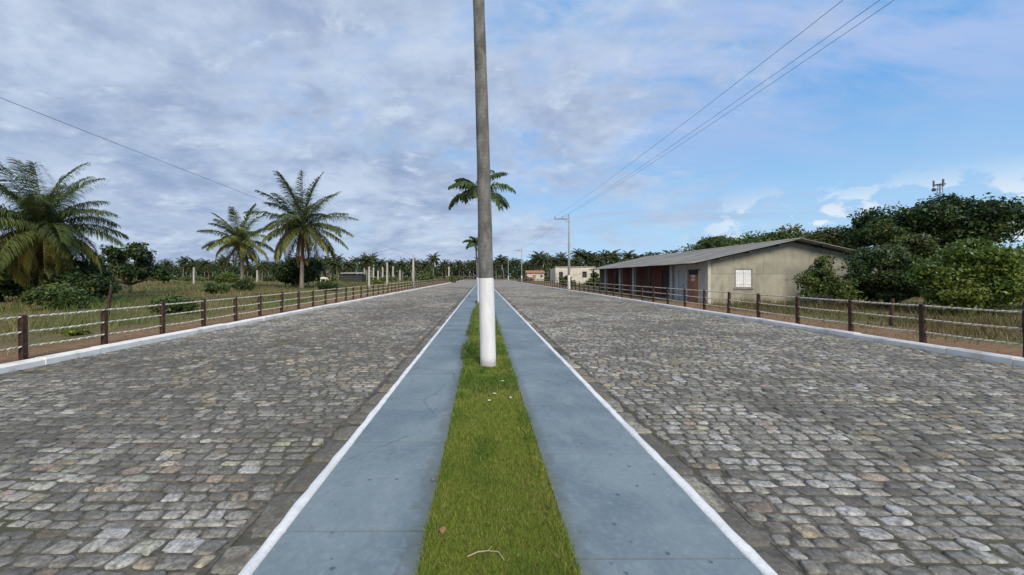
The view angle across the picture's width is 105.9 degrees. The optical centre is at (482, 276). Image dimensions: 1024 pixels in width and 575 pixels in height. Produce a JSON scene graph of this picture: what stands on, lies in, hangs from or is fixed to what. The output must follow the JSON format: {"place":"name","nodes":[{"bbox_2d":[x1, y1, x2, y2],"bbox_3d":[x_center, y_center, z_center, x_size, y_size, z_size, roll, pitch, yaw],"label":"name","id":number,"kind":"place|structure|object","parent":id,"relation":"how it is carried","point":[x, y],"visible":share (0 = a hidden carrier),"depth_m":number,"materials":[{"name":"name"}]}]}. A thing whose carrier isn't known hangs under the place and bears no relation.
{"place":"outdoors","nodes":[
{"label":"outdoors","id":0,"kind":"place"},
{"bbox_2d":[0,280,433,356],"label":"field grass","id":1,"kind":"structure","parent":0,"point":[159,285],"depth_m":18.89,"materials":[{"name":"plant"}]},
{"bbox_2d":[0,286,472,574],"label":"cobblestone road","id":2,"kind":"structure","parent":0,"point":[186,541],"depth_m":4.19,"materials":[{"name":"stone"}]},
{"bbox_2d":[252,284,476,574],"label":"median walkway","id":3,"kind":"structure","parent":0,"point":[364,510],"depth_m":2.70,"materials":[{"name":"blue paint"}]},
{"bbox_2d":[438,280,476,286],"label":"road","id":4,"kind":"structure","parent":0,"point":[466,283],"depth_m":88.74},
{"bbox_2d":[412,303,586,574],"bbox_3d":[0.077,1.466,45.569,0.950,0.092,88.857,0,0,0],"label":"median grass","id":5,"kind":"structure","parent":0,"point":[554,556],"depth_m":2.63,"materials":[{"name":"plant"}]},
{"bbox_2d":[461,301,476,358],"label":"edge grass","id":6,"kind":"structure","parent":5,"relation":"on","point":[464,348],"depth_m":9.70,"materials":[{"name":"plant"}]},
{"bbox_2d":[462,236,477,274],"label":"royal palm","id":7,"kind":"object","parent":5,"relation":"on","point":[473,242],"visible":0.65,"depth_m":45.83,"materials":[{"name":"plant"}]},
{"bbox_2d":[448,170,515,302],"bbox_3d":[-0.033,-2.188,21.684,3.760,7.581,3.732,0,0,0],"label":"royal palm","id":8,"kind":"object","parent":5,"relation":"on","point":[469,186],"visible":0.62,"depth_m":21.44,"materials":[{"name":"plant"}]},
{"bbox_2d":[473,0,495,367],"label":"utility pole","id":9,"kind":"object","parent":5,"relation":"on","point":[487,323],"visible":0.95,"depth_m":6.33,"materials":[{"name":"concrete"}]},
{"bbox_2d":[467,546,503,559],"bbox_3d":[0.022,1.450,2.031,0.194,0.015,0.085,0,0,7],"label":"dry twig","id":10,"kind":"object","parent":5,"relation":"on","point":[485,551],"visible":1,"depth_m":2.03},
{"bbox_2d":[0,277,1023,363],"bbox_3d":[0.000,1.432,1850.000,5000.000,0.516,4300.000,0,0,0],"label":"ground","id":11,"kind":"structure","parent":0,"point":[994,347],"depth_m":13.80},
{"bbox_2d":[0,255,28,301],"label":"bush","id":12,"kind":"object","parent":11,"relation":"on","point":[8,286],"visible":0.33,"depth_m":21.17,"materials":[{"name":"green plant"}]},
{"bbox_2d":[14,282,92,309],"bbox_3d":[-19.152,0.944,17.478,2.446,1.404,1.760,0,0,0],"label":"bush","id":13,"kind":"object","parent":11,"relation":"on","point":[50,295],"visible":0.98,"depth_m":17.06,"materials":[{"name":"green plant"}]},
{"bbox_2d":[0,157,128,304],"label":"coconut palm","id":14,"kind":"object","parent":11,"relation":"on","point":[41,234],"visible":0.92,"depth_m":19.39,"materials":[{"name":"plant"}]},
{"bbox_2d":[16,256,129,300],"bbox_3d":[-22.016,0.213,20.758,4.760,2.746,3.375,0,0,-26],"label":"bush","id":15,"kind":"object","parent":11,"relation":"on","point":[86,274],"visible":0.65,"depth_m":20.39,"materials":[{"name":"green plant"}]},
{"bbox_2d":[61,327,89,335],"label":"bush","id":16,"kind":"object","parent":11,"relation":"on","point":[71,331],"visible":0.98,"depth_m":9.96,"materials":[{"name":"green plant"}]},
{"bbox_2d":[107,286,112,315],"bbox_3d":[-14.185,1.027,14.654,0.119,1.359,0.231,0,0,16],"label":"wooden stake","id":17,"kind":"object","parent":11,"relation":"on","point":[109,297],"visible":0.67,"depth_m":14.64,"materials":[{"name":"wood"}]},
{"bbox_2d":[85,241,173,293],"bbox_3d":[-30.062,-0.675,33.034,6.049,4.579,4.281,0,0,-18],"label":"broadleaf tree","id":18,"kind":"object","parent":11,"relation":"on","point":[140,255],"visible":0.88,"depth_m":32.34,"materials":[{"name":"green plant"}]},
{"bbox_2d":[160,258,173,268],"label":"coconut palm","id":19,"kind":"object","parent":11,"relation":"on","point":[167,263],"visible":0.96,"depth_m":136.96,"materials":[{"name":"plant"}]},
{"bbox_2d":[145,294,200,313],"bbox_3d":[-12.344,1.182,15.448,1.534,0.966,1.681,0,0,44],"label":"bush","id":20,"kind":"object","parent":11,"relation":"on","point":[175,308],"visible":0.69,"depth_m":15.25,"materials":[{"name":"green plant"}]},
{"bbox_2d":[176,256,190,277],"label":"coconut palm","id":21,"kind":"object","parent":11,"relation":"on","point":[185,260],"visible":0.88,"depth_m":155.54,"materials":[{"name":"plant"}]},
{"bbox_2d":[182,261,198,276],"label":"coconut palm","id":22,"kind":"object","parent":11,"relation":"on","point":[189,266],"visible":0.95,"depth_m":114.42,"materials":[{"name":"plant"}]},
{"bbox_2d":[197,258,211,280],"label":"coconut palm","id":23,"kind":"object","parent":11,"relation":"on","point":[204,264],"visible":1,"depth_m":109.86,"materials":[{"name":"plant"}]},
{"bbox_2d":[199,282,230,293],"bbox_3d":[-22.746,1.047,32.997,2.531,1.150,2.197,0,0,0],"label":"bush","id":24,"kind":"object","parent":11,"relation":"on","point":[211,287],"visible":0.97,"depth_m":32.41,"materials":[{"name":"green plant"}]},
{"bbox_2d":[0,278,448,359],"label":"rope fence","id":25,"kind":"object","parent":11,"relation":"on","point":[22,333],"visible":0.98,"depth_m":10.02,"materials":[{"name":"wood"}]},
{"bbox_2d":[217,254,234,272],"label":"coconut palm","id":26,"kind":"object","parent":11,"relation":"on","point":[222,263],"visible":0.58,"depth_m":148.55,"materials":[{"name":"plant"}]},
{"bbox_2d":[213,271,239,283],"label":"bush","id":27,"kind":"object","parent":11,"relation":"on","point":[228,277],"visible":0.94,"depth_m":74.31,"materials":[{"name":"green plant"}]},
{"bbox_2d":[0,280,462,373],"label":"kerb","id":28,"kind":"structure","parent":11,"relation":"on","point":[45,360],"depth_m":8.97,"materials":[{"name":"white paint"}]},
{"bbox_2d":[196,203,276,278],"bbox_3d":[-31.686,-4.019,50.364,8.587,11.181,8.513,0,0,0],"label":"coconut palm","id":29,"kind":"object","parent":11,"relation":"on","point":[236,241],"visible":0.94,"depth_m":49.58,"materials":[{"name":"plant"}]},
{"bbox_2d":[230,278,255,290],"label":"bush","id":30,"kind":"object","parent":11,"relation":"on","point":[243,284],"visible":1,"depth_m":39.58,"materials":[{"name":"green plant"}]},
{"bbox_2d":[236,252,250,266],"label":"coconut palm","id":31,"kind":"object","parent":11,"relation":"on","point":[244,260],"visible":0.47,"depth_m":189.17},
{"bbox_2d":[244,263,253,275],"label":"coconut palm","id":32,"kind":"object","parent":11,"relation":"on","point":[247,267],"visible":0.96,"depth_m":132.35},
{"bbox_2d":[255,259,269,280],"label":"coconut palm","id":33,"kind":"object","parent":11,"relation":"on","point":[261,265],"visible":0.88,"depth_m":99.97,"materials":[{"name":"plant"}]},
{"bbox_2d":[264,253,326,286],"bbox_3d":[-25.039,-0.747,52.409,7.475,4.948,6.649,0,0,0],"label":"bush","id":34,"kind":"object","parent":11,"relation":"on","point":[288,273],"visible":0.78,"depth_m":51.01,"materials":[{"name":"green plant"}]},
{"bbox_2d":[243,169,358,288],"bbox_3d":[-20.827,-5.540,45.040,10.912,14.331,11.173,0,0,19],"label":"coconut palm","id":35,"kind":"object","parent":11,"relation":"on","point":[298,227],"visible":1,"depth_m":43.86,"materials":[{"name":"plant"}]},
{"bbox_2d":[318,255,332,277],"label":"coconut palm","id":36,"kind":"object","parent":11,"relation":"on","point":[325,258],"visible":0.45,"depth_m":128.75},
{"bbox_2d":[316,280,338,290],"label":"bush","id":37,"kind":"object","parent":11,"relation":"on","point":[324,284],"visible":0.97,"depth_m":37.69,"materials":[{"name":"green plant"}]},
{"bbox_2d":[114,274,549,282],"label":"distant scrub","id":38,"kind":"object","parent":11,"relation":"on","point":[453,279],"visible":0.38,"depth_m":106.77,"materials":[{"name":"green plant"}]},
{"bbox_2d":[326,258,338,279],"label":"coconut palm","id":39,"kind":"object","parent":11,"relation":"on","point":[330,263],"visible":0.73,"depth_m":94.83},
{"bbox_2d":[329,259,343,281],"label":"coconut palm","id":40,"kind":"object","parent":11,"relation":"on","point":[336,265],"visible":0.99,"depth_m":94.37,"materials":[{"name":"plant"}]},
{"bbox_2d":[204,283,476,574],"bbox_3d":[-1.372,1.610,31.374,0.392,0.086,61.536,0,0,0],"label":"gutter","id":41,"kind":"object","parent":11,"relation":"on","point":[233,560],"visible":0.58,"depth_m":2.91,"materials":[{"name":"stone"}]},
{"bbox_2d":[238,286,474,574],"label":"white edge line","id":42,"kind":"object","parent":41,"relation":"on","point":[263,551],"visible":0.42,"depth_m":2.70,"materials":[{"name":"paint"}]},
{"bbox_2d":[304,291,468,463],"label":"joint weeds","id":43,"kind":"object","parent":41,"relation":"on","point":[341,424],"visible":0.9,"depth_m":3.85,"materials":[{"name":"green plant"}]},
{"bbox_2d":[340,259,354,271],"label":"coconut palm","id":44,"kind":"object","parent":11,"relation":"on","point":[347,264],"visible":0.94,"depth_m":97.49,"materials":[{"name":"plant"}]},
{"bbox_2d":[340,272,366,281],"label":"field shed","id":45,"kind":"structure","parent":11,"relation":"on","point":[353,276],"depth_m":95.00,"materials":[{"name":"concrete"}]},
{"bbox_2d":[106,254,622,278],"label":"distant undergrowth","id":46,"kind":"object","parent":11,"relation":"on","point":[218,271],"visible":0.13,"depth_m":200.24,"materials":[{"name":"green plant"}]},
{"bbox_2d":[358,252,376,280],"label":"coconut palm","id":47,"kind":"object","parent":11,"relation":"on","point":[365,261],"visible":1,"depth_m":104.95,"materials":[{"name":"plant"}]},
{"bbox_2d":[369,252,379,275],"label":"coconut palm","id":48,"kind":"object","parent":11,"relation":"on","point":[374,256],"visible":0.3,"depth_m":184.34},
{"bbox_2d":[370,280,383,284],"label":"bush","id":49,"kind":"object","parent":11,"relation":"on","point":[376,282],"visible":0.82,"depth_m":61.65,"materials":[{"name":"green plant"}]},
{"bbox_2d":[374,258,386,276],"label":"coconut palm","id":50,"kind":"object","parent":11,"relation":"on","point":[380,264],"visible":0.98,"depth_m":109.20,"materials":[{"name":"plant"}]},
{"bbox_2d":[386,259,396,269],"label":"coconut palm","id":51,"kind":"object","parent":11,"relation":"on","point":[392,263],"visible":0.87,"depth_m":139.54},
{"bbox_2d":[396,259,409,280],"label":"coconut palm","id":52,"kind":"object","parent":11,"relation":"on","point":[403,265],"visible":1,"depth_m":120.00,"materials":[{"name":"plant"}]},
{"bbox_2d":[405,258,417,276],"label":"coconut palm","id":53,"kind":"object","parent":11,"relation":"on","point":[410,265],"visible":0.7,"depth_m":153.56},
{"bbox_2d":[412,254,414,287],"bbox_3d":[-8.420,-0.560,47.000,0.373,4.300,0.377,0,0,0],"label":"concrete post","id":54,"kind":"object","parent":11,"relation":"on","point":[413,274],"visible":0.83,"depth_m":46.89,"materials":[{"name":"concrete"}]},
{"bbox_2d":[2,98,411,254],"bbox_3d":[-8.380,-3.077,20.500,0.009,0.954,53.000,0,0,0],"label":"overhead cable","id":55,"kind":"object","parent":54,"relation":"attached to","point":[164,162],"visible":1,"depth_m":9.53,"materials":[{"name":"metal"}]},
{"bbox_2d":[419,260,431,271],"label":"coconut palm","id":56,"kind":"object","parent":11,"relation":"on","point":[425,265],"visible":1,"depth_m":114.27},
{"bbox_2d":[417,273,434,280],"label":"bush","id":57,"kind":"object","parent":11,"relation":"on","point":[426,276],"visible":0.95,"depth_m":89.06,"materials":[{"name":"green plant"}]},
{"bbox_2d":[425,252,441,276],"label":"coconut palm","id":58,"kind":"object","parent":11,"relation":"on","point":[433,259],"visible":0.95,"depth_m":151.66,"materials":[{"name":"plant"}]},
{"bbox_2d":[439,263,446,276],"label":"coconut palm","id":59,"kind":"object","parent":11,"relation":"on","point":[442,266],"visible":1,"depth_m":149.44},
{"bbox_2d":[447,261,455,271],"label":"coconut palm","id":60,"kind":"object","parent":11,"relation":"on","point":[451,265],"visible":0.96,"depth_m":184.48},
{"bbox_2d":[458,263,466,278],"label":"coconut palm","id":61,"kind":"object","parent":11,"relation":"on","point":[463,267],"visible":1,"depth_m":193.38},
{"bbox_2d":[467,261,475,278],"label":"coconut palm","id":62,"kind":"object","parent":11,"relation":"on","point":[472,265],"visible":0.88,"depth_m":182.13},
{"bbox_2d":[493,260,500,278],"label":"coconut palm","id":63,"kind":"object","parent":11,"relation":"on","point":[495,264],"visible":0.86,"depth_m":183.27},
{"bbox_2d":[496,255,508,278],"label":"coconut palm","id":64,"kind":"object","parent":11,"relation":"on","point":[502,260],"visible":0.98,"depth_m":184.46,"materials":[{"name":"plant"}]},
{"bbox_2d":[510,258,522,272],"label":"coconut palm","id":65,"kind":"object","parent":11,"relation":"on","point":[515,262],"visible":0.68,"depth_m":189.67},
{"bbox_2d":[524,270,544,280],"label":"house","id":66,"kind":"structure","parent":11,"relation":"on","point":[536,275],"depth_m":110.00,"materials":[{"name":"paint"}]},
{"bbox_2d":[530,255,540,269],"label":"coconut palm","id":67,"kind":"object","parent":11,"relation":"on","point":[533,262],"visible":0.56,"depth_m":120.16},
{"bbox_2d":[533,253,550,269],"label":"coconut palm","id":68,"kind":"object","parent":11,"relation":"on","point":[541,260],"visible":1,"depth_m":117.41,"materials":[{"name":"plant"}]},
{"bbox_2d":[541,254,554,276],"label":"coconut palm","id":69,"kind":"object","parent":11,"relation":"on","point":[550,261],"visible":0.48,"depth_m":120.99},
{"bbox_2d":[554,252,567,266],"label":"coconut palm","id":70,"kind":"object","parent":11,"relation":"on","point":[560,255],"visible":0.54,"depth_m":119.27,"materials":[{"name":"plant"}]},
{"bbox_2d":[555,214,569,288],"bbox_3d":[9.189,-2.782,44.300,1.838,8.756,0.316,0,0,0],"label":"utility pole","id":71,"kind":"object","parent":11,"relation":"on","point":[568,250],"visible":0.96,"depth_m":44.21,"materials":[{"name":"concrete"}]},
{"bbox_2d":[528,0,842,241],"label":"power line","id":72,"kind":"object","parent":71,"relation":"attached to","point":[722,93],"visible":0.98,"depth_m":12.71,"materials":[{"name":"metal"}]},
{"bbox_2d":[517,0,893,252],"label":"power line","id":73,"kind":"object","parent":71,"relation":"attached to","point":[756,93],"visible":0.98,"depth_m":13.04,"materials":[{"name":"metal"}]},
{"bbox_2d":[534,0,879,240],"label":"power line","id":74,"kind":"object","parent":71,"relation":"attached to","point":[751,90],"visible":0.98,"depth_m":12.62,"materials":[{"name":"metal"}]},
{"bbox_2d":[558,257,571,266],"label":"coconut palm","id":75,"kind":"object","parent":11,"relation":"on","point":[564,263],"visible":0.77,"depth_m":104.04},
{"bbox_2d":[558,275,576,286],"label":"bush","id":76,"kind":"object","parent":11,"relation":"on","point":[564,278],"visible":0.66,"depth_m":51.74,"materials":[{"name":"green plant"}]},
{"bbox_2d":[550,267,598,282],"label":"ruined house","id":77,"kind":"structure","parent":11,"relation":"on","point":[580,274],"depth_m":76.00,"materials":[{"name":"paint"}]},
{"bbox_2d":[571,257,582,266],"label":"coconut palm","id":78,"kind":"object","parent":11,"relation":"on","point":[576,262],"visible":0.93,"depth_m":99.81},
{"bbox_2d":[570,248,587,263],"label":"coconut palm","id":79,"kind":"object","parent":11,"relation":"on","point":[577,254],"visible":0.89,"depth_m":120.37,"materials":[{"name":"plant"}]},
{"bbox_2d":[580,250,594,267],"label":"coconut palm","id":80,"kind":"object","parent":11,"relation":"on","point":[585,260],"visible":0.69,"depth_m":121.44,"materials":[{"name":"plant"}]},
{"bbox_2d":[585,272,598,287],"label":"bush","id":81,"kind":"object","parent":11,"relation":"on","point":[596,278],"visible":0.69,"depth_m":45.71,"materials":[{"name":"green plant"}]},
{"bbox_2d":[587,252,602,265],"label":"coconut palm","id":82,"kind":"object","parent":11,"relation":"on","point":[595,255],"visible":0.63,"depth_m":120.87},
{"bbox_2d":[592,256,606,267],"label":"coconut palm","id":83,"kind":"object","parent":11,"relation":"on","point":[598,262],"visible":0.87,"depth_m":95.70,"materials":[{"name":"plant"}]},
{"bbox_2d":[598,249,613,264],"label":"coconut palm","id":84,"kind":"object","parent":11,"relation":"on","point":[605,254],"visible":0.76,"depth_m":121.25,"materials":[{"name":"plant"}]},
{"bbox_2d":[607,253,624,264],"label":"coconut palm","id":85,"kind":"object","parent":11,"relation":"on","point":[615,258],"visible":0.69,"depth_m":94.67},
{"bbox_2d":[621,250,636,259],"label":"coconut palm","id":86,"kind":"object","parent":11,"relation":"on","point":[628,255],"visible":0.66,"depth_m":128.62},
{"bbox_2d":[612,251,656,263],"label":"broadleaf tree","id":87,"kind":"object","parent":11,"relation":"on","point":[642,255],"visible":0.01,"depth_m":85.29,"materials":[{"name":"green plant"}]},
{"bbox_2d":[494,288,805,574],"bbox_3d":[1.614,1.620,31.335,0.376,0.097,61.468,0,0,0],"label":"gutter","id":88,"kind":"object","parent":11,"relation":"on","point":[749,534],"visible":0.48,"depth_m":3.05,"materials":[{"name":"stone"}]},
{"bbox_2d":[505,297,681,457],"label":"joint weeds","id":89,"kind":"object","parent":88,"relation":"on","point":[640,417],"visible":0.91,"depth_m":4.06,"materials":[{"name":"green plant"}]},
{"bbox_2d":[495,290,777,574],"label":"white edge line","id":90,"kind":"object","parent":88,"relation":"on","point":[757,561],"visible":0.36,"depth_m":2.68,"materials":[{"name":"paint"}]},
{"bbox_2d":[673,234,741,252],"bbox_3d":[35.449,-2.417,58.284,13.711,7.970,9.712,0,0,-25],"label":"broadleaf tree","id":91,"kind":"object","parent":11,"relation":"on","point":[710,242],"visible":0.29,"depth_m":57.31,"materials":[{"name":"green plant"}]},
{"bbox_2d":[588,237,876,303],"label":"long house","id":92,"kind":"structure","parent":11,"relation":"on","point":[768,268],"depth_m":21.00,"materials":[{"name":"beige paint"}]},
{"bbox_2d":[663,270,668,296],"bbox_3d":[12.970,0.553,27.100,0.040,1.995,1.192,0,0,0],"label":"dark door","id":93,"kind":"structure","parent":92,"relation":"in","point":[665,272],"depth_m":27.27,"materials":[{"name":"wood"}]},
{"bbox_2d":[679,270,683,300],"bbox_3d":[12.335,0.575,23.876,0.090,1.930,0.640,0,0,0],"label":"blue door","id":94,"kind":"structure","parent":92,"relation":"in","point":[681,272],"depth_m":23.90,"materials":[{"name":"wood"}]},
{"bbox_2d":[734,268,753,288],"bbox_3d":[14.230,0.120,21.020,1.080,1.140,0.140,0,0,0],"label":"window frame","id":95,"kind":"structure","parent":92,"relation":"in","point":[743,276],"depth_m":21.02,"materials":[{"name":"wood"}]},
{"bbox_2d":[506,280,1023,366],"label":"kerb","id":96,"kind":"structure","parent":11,"relation":"on","point":[994,357],"depth_m":9.68,"materials":[{"name":"white paint"}]},
{"bbox_2d":[724,223,815,246],"bbox_3d":[38.377,-2.544,49.882,14.030,8.301,9.369,0,0,-10],"label":"broadleaf tree","id":97,"kind":"object","parent":11,"relation":"on","point":[783,233],"visible":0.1,"depth_m":48.67,"materials":[{"name":"green plant"}]},
{"bbox_2d":[517,278,1023,356],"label":"rope fence","id":98,"kind":"object","parent":11,"relation":"on","point":[923,319],"visible":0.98,"depth_m":10.73,"materials":[{"name":"wood"}]},
{"bbox_2d":[786,254,867,308],"bbox_3d":[15.571,0.290,17.537,2.848,2.649,1.822,0,0,0],"label":"bush","id":99,"kind":"object","parent":11,"relation":"on","point":[821,279],"visible":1,"depth_m":17.33,"materials":[{"name":"green plant"}]},
{"bbox_2d":[799,224,875,250],"bbox_3d":[39.818,-2.150,43.749,7.525,7.608,7.689,0,0,-40],"label":"broadleaf tree","id":100,"kind":"object","parent":11,"relation":"on","point":[833,236],"visible":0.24,"depth_m":43.19,"materials":[{"name":"green plant"}]},
{"bbox_2d":[838,242,932,307],"bbox_3d":[19.089,-0.014,18.483,3.770,3.262,2.987,0,0,23],"label":"bush","id":101,"kind":"object","parent":11,"relation":"on","point":[892,261],"visible":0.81,"depth_m":17.90,"materials":[{"name":"green plant"}]},
{"bbox_2d":[889,298,894,325],"bbox_3d":[12.346,1.175,11.621,0.213,1.032,0.112,0,0,-24],"label":"wooden stake","id":102,"kind":"object","parent":11,"relation":"on","point":[891,313],"visible":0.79,"depth_m":11.60,"materials":[{"name":"wood"}]},
{"bbox_2d":[877,232,948,283],"bbox_3d":[29.317,-0.776,26.854,5.593,4.733,4.684,0,0,20],"label":"broadleaf tree","id":103,"kind":"object","parent":11,"relation":"on","point":[923,246],"visible":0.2,"depth_m":26.21,"materials":[{"name":"green plant"}]},
{"bbox_2d":[837,192,1023,288],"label":"tree","id":104,"kind":"object","parent":11,"relation":"on","point":[951,218],"visible":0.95,"depth_m":35.44,"materials":[{"name":"green plant"}]},
{"bbox_2d":[931,179,945,200],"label":"antenna mast","id":105,"kind":"object","parent":11,"relation":"on","point":[939,187],"visible":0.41,"depth_m":149.73,"materials":[{"name":"grey metal"}]},
{"bbox_2d":[899,236,1023,315],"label":"bush","id":106,"kind":"object","parent":11,"relation":"on","point":[970,275],"visible":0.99,"depth_m":14.45,"materials":[{"name":"green plant"}]},
{"bbox_2d":[932,237,1023,289],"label":"broadleaf tree","id":107,"kind":"object","parent":11,"relation":"on","point":[952,243],"depth_m":26.99,"materials":[{"name":"green plant"}]},
{"bbox_2d":[0,0,1023,276],"label":"sky","id":108,"kind":"structure","parent":0,"point":[377,97],"materials":[{"name":"blue"}]},
{"bbox_2d":[494,280,540,286],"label":"road","id":109,"kind":"structure","parent":0,"point":[500,283],"depth_m":77.56,"materials":[{"name":"stone"}]},
{"bbox_2d":[494,289,761,574],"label":"median walkway","id":110,"kind":"structure","parent":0,"point":[628,505],"depth_m":2.69,"materials":[{"name":"blue paint"}]},
{"bbox_2d":[494,286,1023,574],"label":"cobblestone road","id":111,"kind":"structure","parent":0,"point":[860,553],"depth_m":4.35,"materials":[{"name":"stone"}]},
{"bbox_2d":[555,283,1023,355],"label":"field grass","id":112,"kind":"structure","parent":0,"point":[961,329],"depth_m":13.06,"materials":[{"name":"plant"}]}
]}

